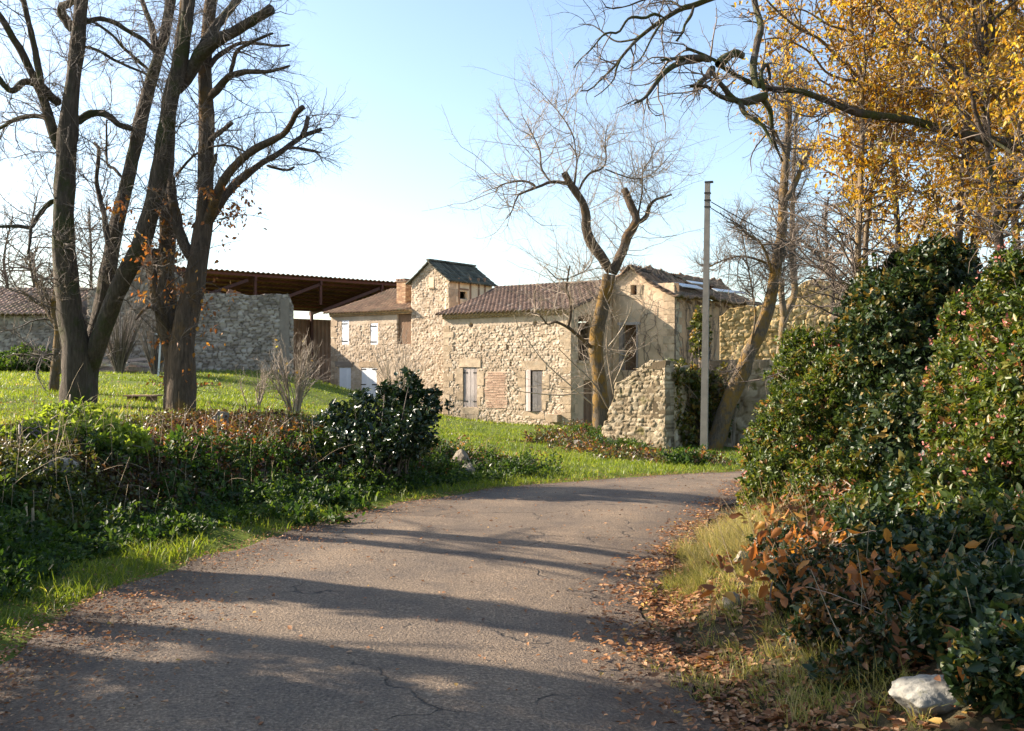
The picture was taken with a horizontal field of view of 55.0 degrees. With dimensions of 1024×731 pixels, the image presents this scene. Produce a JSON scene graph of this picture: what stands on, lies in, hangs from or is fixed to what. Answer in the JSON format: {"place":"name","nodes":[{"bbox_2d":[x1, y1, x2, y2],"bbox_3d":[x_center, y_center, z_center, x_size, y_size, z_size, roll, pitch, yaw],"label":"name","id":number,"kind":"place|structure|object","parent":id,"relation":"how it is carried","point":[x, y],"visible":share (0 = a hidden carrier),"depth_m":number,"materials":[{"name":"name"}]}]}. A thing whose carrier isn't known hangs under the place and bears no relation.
{"place":"outdoors","nodes":[
{"label":"outdoors","id":0,"kind":"place"},
{"bbox_2d":[0,471,745,730],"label":"road","id":1,"kind":"structure","parent":0,"point":[283,677],"depth_m":6.29,"materials":[{"name":"grey asphalt"}]},
{"bbox_2d":[0,443,745,658],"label":"verge grass","id":2,"kind":"structure","parent":0,"point":[147,551],"depth_m":9.00,"materials":[{"name":"green plant"}]},
{"bbox_2d":[0,371,1023,730],"bbox_3d":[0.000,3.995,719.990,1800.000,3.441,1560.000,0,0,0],"label":"ground","id":3,"kind":"structure","parent":0,"point":[230,533],"depth_m":7.39,"materials":[{"name":"green plant"}]},
{"bbox_2d":[0,200,33,287],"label":"bare tree","id":4,"kind":"object","parent":3,"relation":"on","point":[4,274],"visible":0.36,"depth_m":55.98,"materials":[{"name":"brown plant"}]},
{"bbox_2d":[0,342,60,372],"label":"green shrub","id":5,"kind":"object","parent":3,"relation":"on","point":[4,364],"visible":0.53,"depth_m":42.67,"materials":[{"name":"green plant"}]},
{"bbox_2d":[31,508,33,530],"bbox_3d":[-4.243,1.465,8.688,0.036,0.412,0.021,0,0,0],"label":"dry stake","id":6,"kind":"object","parent":3,"relation":"on","point":[32,515],"visible":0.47,"depth_m":8.68,"materials":[{"name":"grey wood"}]},
{"bbox_2d":[0,417,70,445],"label":"elder shrub","id":7,"kind":"object","parent":3,"relation":"on","point":[14,430],"visible":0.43,"depth_m":11.29,"materials":[{"name":"green plant"}]},
{"bbox_2d":[0,164,79,287],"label":"bare tree","id":8,"kind":"object","parent":3,"relation":"on","point":[34,206],"visible":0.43,"depth_m":59.99,"materials":[{"name":"brown plant"}]},
{"bbox_2d":[0,287,90,355],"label":"stone barn","id":9,"kind":"structure","parent":3,"relation":"on","point":[9,310],"depth_m":45.37,"materials":[{"name":"stone"}]},
{"bbox_2d":[41,457,78,475],"bbox_3d":[-4.761,1.071,10.269,0.399,0.231,0.310,0,0,-45],"label":"rock","id":10,"kind":"object","parent":3,"relation":"on","point":[64,464],"visible":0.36,"depth_m":10.21,"materials":[{"name":"stone"}]},
{"bbox_2d":[0,212,125,391],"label":"bare tree","id":11,"kind":"object","parent":3,"relation":"on","point":[55,373],"visible":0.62,"depth_m":23.91,"materials":[{"name":"brown plant"}]},
{"bbox_2d":[21,394,124,426],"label":"elder shrub","id":12,"kind":"object","parent":3,"relation":"on","point":[69,407],"visible":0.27,"depth_m":12.31,"materials":[{"name":"green plant"}]},
{"bbox_2d":[47,186,122,287],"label":"bare tree","id":13,"kind":"object","parent":3,"relation":"on","point":[91,261],"visible":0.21,"depth_m":55.00,"materials":[{"name":"brown plant"}]},
{"bbox_2d":[42,413,155,475],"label":"elder shrub","id":14,"kind":"object","parent":3,"relation":"on","point":[132,441],"visible":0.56,"depth_m":11.27,"materials":[{"name":"green plant"}]},
{"bbox_2d":[60,358,163,372],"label":"timber pile","id":15,"kind":"object","parent":3,"relation":"on","point":[132,366],"visible":0.23,"depth_m":43.31,"materials":[{"name":"brown wood"}]},
{"bbox_2d":[81,283,153,373],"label":"bare shrub","id":16,"kind":"object","parent":3,"relation":"on","point":[122,356],"visible":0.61,"depth_m":41.81,"materials":[{"name":"brown plant"}]},
{"bbox_2d":[108,449,128,466],"bbox_3d":[-4.541,1.080,11.231,0.301,0.245,0.248,0,0,-33],"label":"rock","id":17,"kind":"object","parent":3,"relation":"on","point":[113,452],"visible":0.21,"depth_m":11.20,"materials":[{"name":"stone"}]},
{"bbox_2d":[123,395,162,401],"bbox_3d":[-7.700,0.698,20.514,0.640,0.168,0.495,0,0,6],"label":"plank bench","id":18,"kind":"object","parent":3,"relation":"on","point":[148,397],"visible":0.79,"depth_m":20.31,"materials":[{"name":"brown wood"}]},
{"bbox_2d":[131,301,163,373],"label":"bare shrub","id":19,"kind":"object","parent":3,"relation":"on","point":[154,365],"visible":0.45,"depth_m":40.86,"materials":[{"name":"brown plant"}]},
{"bbox_2d":[0,0,314,405],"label":"bare tree","id":20,"kind":"object","parent":3,"relation":"on","point":[84,346],"visible":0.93,"depth_m":17.67,"materials":[{"name":"brown plant"}]},
{"bbox_2d":[155,333,160,375],"bbox_3d":[-14.072,-0.377,39.253,0.400,1.822,0.060,0,0,0],"label":"metal post","id":21,"kind":"object","parent":3,"relation":"on","point":[159,356],"visible":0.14,"depth_m":39.22,"materials":[{"name":"grey metal"}]},
{"bbox_2d":[87,267,293,376],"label":"ruined wall","id":22,"kind":"structure","parent":3,"relation":"on","point":[248,326],"depth_m":47.22,"materials":[{"name":"grey stone"}]},
{"bbox_2d":[209,411,228,422],"bbox_3d":[-4.628,0.891,15.532,0.315,0.343,0.258,0,0,-19],"label":"rock","id":23,"kind":"object","parent":3,"relation":"on","point":[223,416],"visible":0.33,"depth_m":15.49,"materials":[{"name":"stone"}]},
{"bbox_2d":[106,0,366,411],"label":"bare tree","id":24,"kind":"object","parent":3,"relation":"on","point":[177,322],"visible":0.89,"depth_m":17.30,"materials":[{"name":"brown plant"}]},
{"bbox_2d":[231,357,279,405],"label":"bare shrub","id":25,"kind":"object","parent":3,"relation":"on","point":[262,383],"visible":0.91,"depth_m":23.90,"materials":[{"name":"brown plant"}]},
{"bbox_2d":[147,266,396,384],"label":"metal barn","id":26,"kind":"structure","parent":3,"relation":"on","point":[312,294],"depth_m":71.92,"materials":[{"name":"metal"}]},
{"bbox_2d":[0,423,562,606],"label":"nettle bed","id":27,"kind":"object","parent":3,"relation":"on","point":[20,551],"visible":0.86,"depth_m":11.23,"materials":[{"name":"green plant"}]},
{"bbox_2d":[0,404,563,537],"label":"bramble thicket","id":28,"kind":"object","parent":3,"relation":"on","point":[258,422],"visible":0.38,"depth_m":11.20,"materials":[{"name":"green plant"}]},
{"bbox_2d":[248,328,339,412],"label":"bare shrub","id":29,"kind":"object","parent":3,"relation":"on","point":[299,389],"visible":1,"depth_m":22.43,"materials":[{"name":"brown plant"}]},
{"bbox_2d":[323,278,412,399],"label":"stone house","id":30,"kind":"structure","parent":3,"relation":"on","point":[373,317],"depth_m":57.79,"materials":[{"name":"beige stone"}]},
{"bbox_2d":[0,368,741,463],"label":"lawn grass","id":31,"kind":"structure","parent":3,"relation":"on","point":[126,391],"depth_m":27.94,"materials":[{"name":"green plant"}]},
{"bbox_2d":[308,366,454,481],"bbox_3d":[-2.046,0.995,15.348,2.339,1.994,2.059,0,0,0],"label":"evergreen shrub","id":32,"kind":"object","parent":3,"relation":"on","point":[368,429],"visible":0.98,"depth_m":15.11,"materials":[{"name":"green plant"}]},
{"bbox_2d":[355,322,442,418],"bbox_3d":[-3.534,0.146,29.962,2.351,3.479,2.211,0,0,-38],"label":"bare shrub","id":33,"kind":"object","parent":3,"relation":"on","point":[397,367],"visible":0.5,"depth_m":29.85,"materials":[{"name":"brown plant"}]},
{"bbox_2d":[405,259,497,413],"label":"stone tower","id":34,"kind":"structure","parent":3,"relation":"on","point":[438,285],"depth_m":54.94,"materials":[{"name":"beige stone"}]},
{"bbox_2d":[448,449,470,467],"bbox_3d":[-0.938,1.754,17.537,0.404,0.536,0.338,0,0,-17],"label":"rock","id":35,"kind":"object","parent":3,"relation":"on","point":[461,454],"visible":0.33,"depth_m":17.43,"materials":[{"name":"stone"}]},
{"bbox_2d":[463,463,474,472],"bbox_3d":[-0.752,1.865,17.177,0.256,0.312,0.187,0,0,-16],"label":"rock","id":36,"kind":"object","parent":3,"relation":"on","point":[469,465],"visible":0.23,"depth_m":17.16,"materials":[{"name":"stone"}]},
{"bbox_2d":[0,372,1023,730],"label":"fallen leaves","id":37,"kind":"object","parent":3,"relation":"on","point":[730,720],"visible":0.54,"depth_m":6.03,"materials":[{"name":"brown plant"}]},
{"bbox_2d":[0,366,1023,642],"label":"dead stems","id":38,"kind":"object","parent":3,"relation":"on","point":[244,410],"visible":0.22,"depth_m":10.61,"materials":[{"name":"brown plant"}]},
{"bbox_2d":[435,280,636,425],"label":"stone house","id":39,"kind":"structure","parent":3,"relation":"on","point":[487,345],"depth_m":48.28,"materials":[{"name":"stone"}]},
{"bbox_2d":[583,381,590,423],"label":"door","id":40,"kind":"structure","parent":39,"relation":"in","point":[587,406],"depth_m":47.40,"materials":[{"name":"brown wood"}]},
{"bbox_2d":[425,1,721,430],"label":"pollarded tree","id":41,"kind":"object","parent":3,"relation":"on","point":[599,380],"visible":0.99,"depth_m":36.72,"materials":[{"name":"brown plant"}]},
{"bbox_2d":[513,419,738,465],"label":"ground cover plants","id":42,"kind":"object","parent":3,"relation":"on","point":[642,453],"visible":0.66,"depth_m":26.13,"materials":[{"name":"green plant"}]},
{"bbox_2d":[602,360,673,448],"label":"broken stone wall","id":43,"kind":"structure","parent":3,"relation":"on","point":[641,406],"depth_m":29.60,"materials":[{"name":"beige stone"}]},
{"bbox_2d":[599,264,762,400],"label":"ruined house","id":44,"kind":"structure","parent":3,"relation":"on","point":[685,285],"depth_m":48.26,"materials":[{"name":"paint"}]},
{"bbox_2d":[626,325,635,369],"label":"door","id":45,"kind":"structure","parent":44,"relation":"in","point":[632,363],"depth_m":48.88,"materials":[{"name":"brown wood"}]},
{"bbox_2d":[611,256,746,376],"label":"climbing vine","id":46,"kind":"object","parent":44,"relation":"attached to","point":[650,272],"visible":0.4,"depth_m":48.29,"materials":[{"name":"brown plant"}]},
{"bbox_2d":[674,365,700,447],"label":"ivied wall","id":47,"kind":"structure","parent":3,"relation":"on","point":[678,440],"depth_m":30.04,"materials":[{"name":"plant"}]},
{"bbox_2d":[664,305,739,446],"bbox_3d":[5.700,0.341,30.666,3.618,4.561,1.896,0,0,-41],"label":"climbing ivy","id":48,"kind":"object","parent":47,"relation":"attached to","point":[694,383],"visible":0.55,"depth_m":30.40,"materials":[{"name":"green plant"}]},
{"bbox_2d":[700,181,712,449],"bbox_3d":[5.359,-1.221,27.069,0.353,7.707,0.191,0,0,20],"label":"utility pole","id":49,"kind":"object","parent":3,"relation":"on","point":[705,364],"visible":0.95,"depth_m":27.02,"materials":[{"name":"concrete"}]},
{"bbox_2d":[711,202,842,265],"bbox_3d":[12.243,-3.542,32.282,17.094,1.902,0.025,0,0,-38],"label":"overhead cable","id":50,"kind":"object","parent":49,"relation":"attached to","point":[760,229],"visible":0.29,"depth_m":28.25,"materials":[{"name":"black metal"}]},
{"bbox_2d":[711,208,844,277],"bbox_3d":[12.242,-3.167,32.280,17.094,2.312,0.025,0,0,-38],"label":"overhead cable","id":51,"kind":"object","parent":49,"relation":"attached to","point":[756,234],"visible":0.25,"depth_m":28.15,"materials":[{"name":"black metal"}]},
{"bbox_2d":[722,591,740,610],"bbox_3d":[1.520,1.638,6.790,0.128,0.158,0.107,0,0,34],"label":"rock","id":52,"kind":"object","parent":3,"relation":"on","point":[737,596],"visible":0.52,"depth_m":6.76,"materials":[{"name":"stone"}]},
{"bbox_2d":[721,343,744,447],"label":"bare shrub","id":53,"kind":"object","parent":3,"relation":"on","point":[733,436],"visible":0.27,"depth_m":30.93,"materials":[{"name":"brown plant"}]},
{"bbox_2d":[734,551,746,568],"bbox_3d":[1.883,1.604,7.995,0.187,0.201,0.130,0,0,-17],"label":"rock","id":54,"kind":"object","parent":3,"relation":"on","point":[739,558],"visible":0.33,"depth_m":7.95,"materials":[{"name":"stone"}]},
{"bbox_2d":[699,360,814,446],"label":"stone wall","id":55,"kind":"structure","parent":3,"relation":"on","point":[753,394],"depth_m":31.21,"materials":[{"name":"grey stone"}]},
{"bbox_2d":[677,13,842,449],"bbox_3d":[7.764,-4.146,30.002,5.482,13.702,4.116,0,0,0],"label":"leaning tree","id":56,"kind":"object","parent":3,"relation":"on","point":[719,430],"visible":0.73,"depth_m":30.05,"materials":[{"name":"brown plant"}]},
{"bbox_2d":[698,545,830,621],"bbox_3d":[1.638,1.387,6.265,0.711,0.473,0.613,0,0,42],"label":"oak seedling","id":57,"kind":"object","parent":3,"relation":"on","point":[763,590],"visible":0.87,"depth_m":6.24,"materials":[{"name":"orange plant"}]},
{"bbox_2d":[729,509,831,545],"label":"oak seedling","id":58,"kind":"object","parent":3,"relation":"on","point":[732,516],"visible":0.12,"depth_m":8.24,"materials":[{"name":"orange plant"}]},
{"bbox_2d":[717,98,848,353],"bbox_3d":[9.583,-3.503,32.453,5.468,11.396,2.636,0,0,-30],"label":"bare tree","id":59,"kind":"object","parent":3,"relation":"on","point":[784,313],"visible":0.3,"depth_m":32.14,"materials":[{"name":"brown plant"}]},
{"bbox_2d":[545,0,1023,181],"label":"mossy tree","id":60,"kind":"object","parent":3,"relation":"on","point":[721,62],"visible":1,"depth_m":11.69,"materials":[{"name":"brown plant"}]},
{"bbox_2d":[720,279,848,359],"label":"ruined wall","id":61,"kind":"structure","parent":3,"relation":"on","point":[736,323],"depth_m":38.84,"materials":[{"name":"stone"}]},
{"bbox_2d":[747,502,833,551],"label":"oak seedling","id":62,"kind":"object","parent":3,"relation":"on","point":[777,531],"visible":0.29,"depth_m":7.45,"materials":[{"name":"orange plant"}]},
{"bbox_2d":[751,521,836,602],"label":"oak seedling","id":63,"kind":"object","parent":3,"relation":"on","point":[766,559],"visible":0.28,"depth_m":6.78,"materials":[{"name":"orange plant"}]},
{"bbox_2d":[748,518,860,560],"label":"oak seedling","id":64,"kind":"object","parent":3,"relation":"on","point":[788,536],"visible":0.24,"depth_m":6.76,"materials":[{"name":"orange plant"}]},
{"bbox_2d":[734,320,896,526],"bbox_3d":[3.868,0.676,11.192,2.348,2.625,5.420,0,0,0],"label":"evergreen shrub","id":65,"kind":"object","parent":3,"relation":"on","point":[798,431],"visible":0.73,"depth_m":12.06,"materials":[{"name":"green plant"}]},
{"bbox_2d":[783,177,854,333],"bbox_3d":[7.758,-2.699,23.992,2.234,4.368,2.528,0,0,-14],"label":"bare tree","id":66,"kind":"object","parent":3,"relation":"on","point":[826,256],"visible":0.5,"depth_m":24.13,"materials":[{"name":"brown plant"}]},
{"bbox_2d":[692,0,975,391],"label":"yellow leaved tree","id":67,"kind":"object","parent":3,"relation":"on","point":[859,190],"visible":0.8,"depth_m":13.01,"materials":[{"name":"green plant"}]},
{"bbox_2d":[745,516,964,697],"bbox_3d":[2.367,1.384,6.325,1.494,0.646,3.414,0,0,8],"label":"evergreen shrub","id":68,"kind":"object","parent":3,"relation":"on","point":[810,613],"visible":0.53,"depth_m":5.52,"materials":[{"name":"green plant"}]},
{"bbox_2d":[705,476,1006,683],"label":"withered undergrowth","id":69,"kind":"object","parent":3,"relation":"on","point":[869,593],"visible":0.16,"depth_m":6.59,"materials":[{"name":"brown plant"}]},
{"bbox_2d":[817,542,932,613],"bbox_3d":[2.120,1.203,5.629,0.742,0.463,0.555,0,0,-20],"label":"oak seedling","id":70,"kind":"object","parent":3,"relation":"on","point":[853,573],"visible":0.33,"depth_m":5.57,"materials":[{"name":"orange plant"}]},
{"bbox_2d":[778,0,1010,327],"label":"yellow leaved tree","id":71,"kind":"object","parent":3,"relation":"on","point":[865,236],"visible":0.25,"depth_m":13.83,"materials":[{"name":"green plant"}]},
{"bbox_2d":[797,0,997,301],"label":"yellow leaved tree","id":72,"kind":"object","parent":3,"relation":"on","point":[921,218],"visible":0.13,"depth_m":16.73,"materials":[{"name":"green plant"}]},
{"bbox_2d":[820,217,994,517],"bbox_3d":[4.487,-0.077,10.265,2.406,3.527,7.087,0,0,17],"label":"evergreen shrub","id":73,"kind":"object","parent":3,"relation":"on","point":[892,314],"visible":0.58,"depth_m":11.52,"materials":[{"name":"green plant"}]},
{"bbox_2d":[803,0,1023,331],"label":"yellow leaved tree","id":74,"kind":"object","parent":3,"relation":"on","point":[978,150],"visible":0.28,"depth_m":12.85,"materials":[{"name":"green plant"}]},
{"bbox_2d":[815,0,1023,330],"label":"yellow leaved tree","id":75,"kind":"object","parent":3,"relation":"on","point":[983,48],"visible":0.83,"depth_m":11.44,"materials":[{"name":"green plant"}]},
{"bbox_2d":[859,527,979,583],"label":"oak seedling","id":76,"kind":"object","parent":3,"relation":"on","point":[887,534],"visible":0.16,"depth_m":5.79,"materials":[{"name":"orange plant"}]},
{"bbox_2d":[819,496,1023,728],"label":"evergreen shrub","id":77,"kind":"object","parent":3,"relation":"on","point":[988,657],"visible":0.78,"depth_m":4.79,"materials":[{"name":"green plant"}]},
{"bbox_2d":[888,674,965,717],"bbox_3d":[1.888,1.481,4.373,0.450,0.182,0.310,0,0,0],"label":"boulder","id":78,"kind":"object","parent":3,"relation":"on","point":[921,693],"visible":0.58,"depth_m":4.29,"materials":[{"name":"white stone"}]},
{"bbox_2d":[884,0,1023,330],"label":"yellow leaved tree","id":79,"kind":"object","parent":3,"relation":"on","point":[1007,149],"visible":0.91,"depth_m":10.18,"materials":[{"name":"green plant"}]},
{"bbox_2d":[885,0,1023,276],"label":"yellow leaved tree","id":80,"kind":"object","parent":3,"relation":"on","point":[972,237],"visible":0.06,"depth_m":16.91,"materials":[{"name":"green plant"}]},
{"bbox_2d":[893,227,1023,552],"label":"evergreen shrub","id":81,"kind":"object","parent":3,"relation":"on","point":[975,441],"visible":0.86,"depth_m":7.92,"materials":[{"name":"green plant"}]},
{"bbox_2d":[918,0,1023,257],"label":"yellow leaved tree","id":82,"kind":"object","parent":3,"relation":"on","point":[995,127],"visible":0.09,"depth_m":14.40,"materials":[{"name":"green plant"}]},
{"bbox_2d":[0,0,1023,322],"label":"sky","id":83,"kind":"structure","parent":0,"point":[404,61],"materials":[{"name":"blue"}]},
{"bbox_2d":[637,481,949,730],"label":"dry grass","id":84,"kind":"structure","parent":0,"point":[734,539],"depth_m":6.04,"materials":[{"name":"plant"}]}
]}

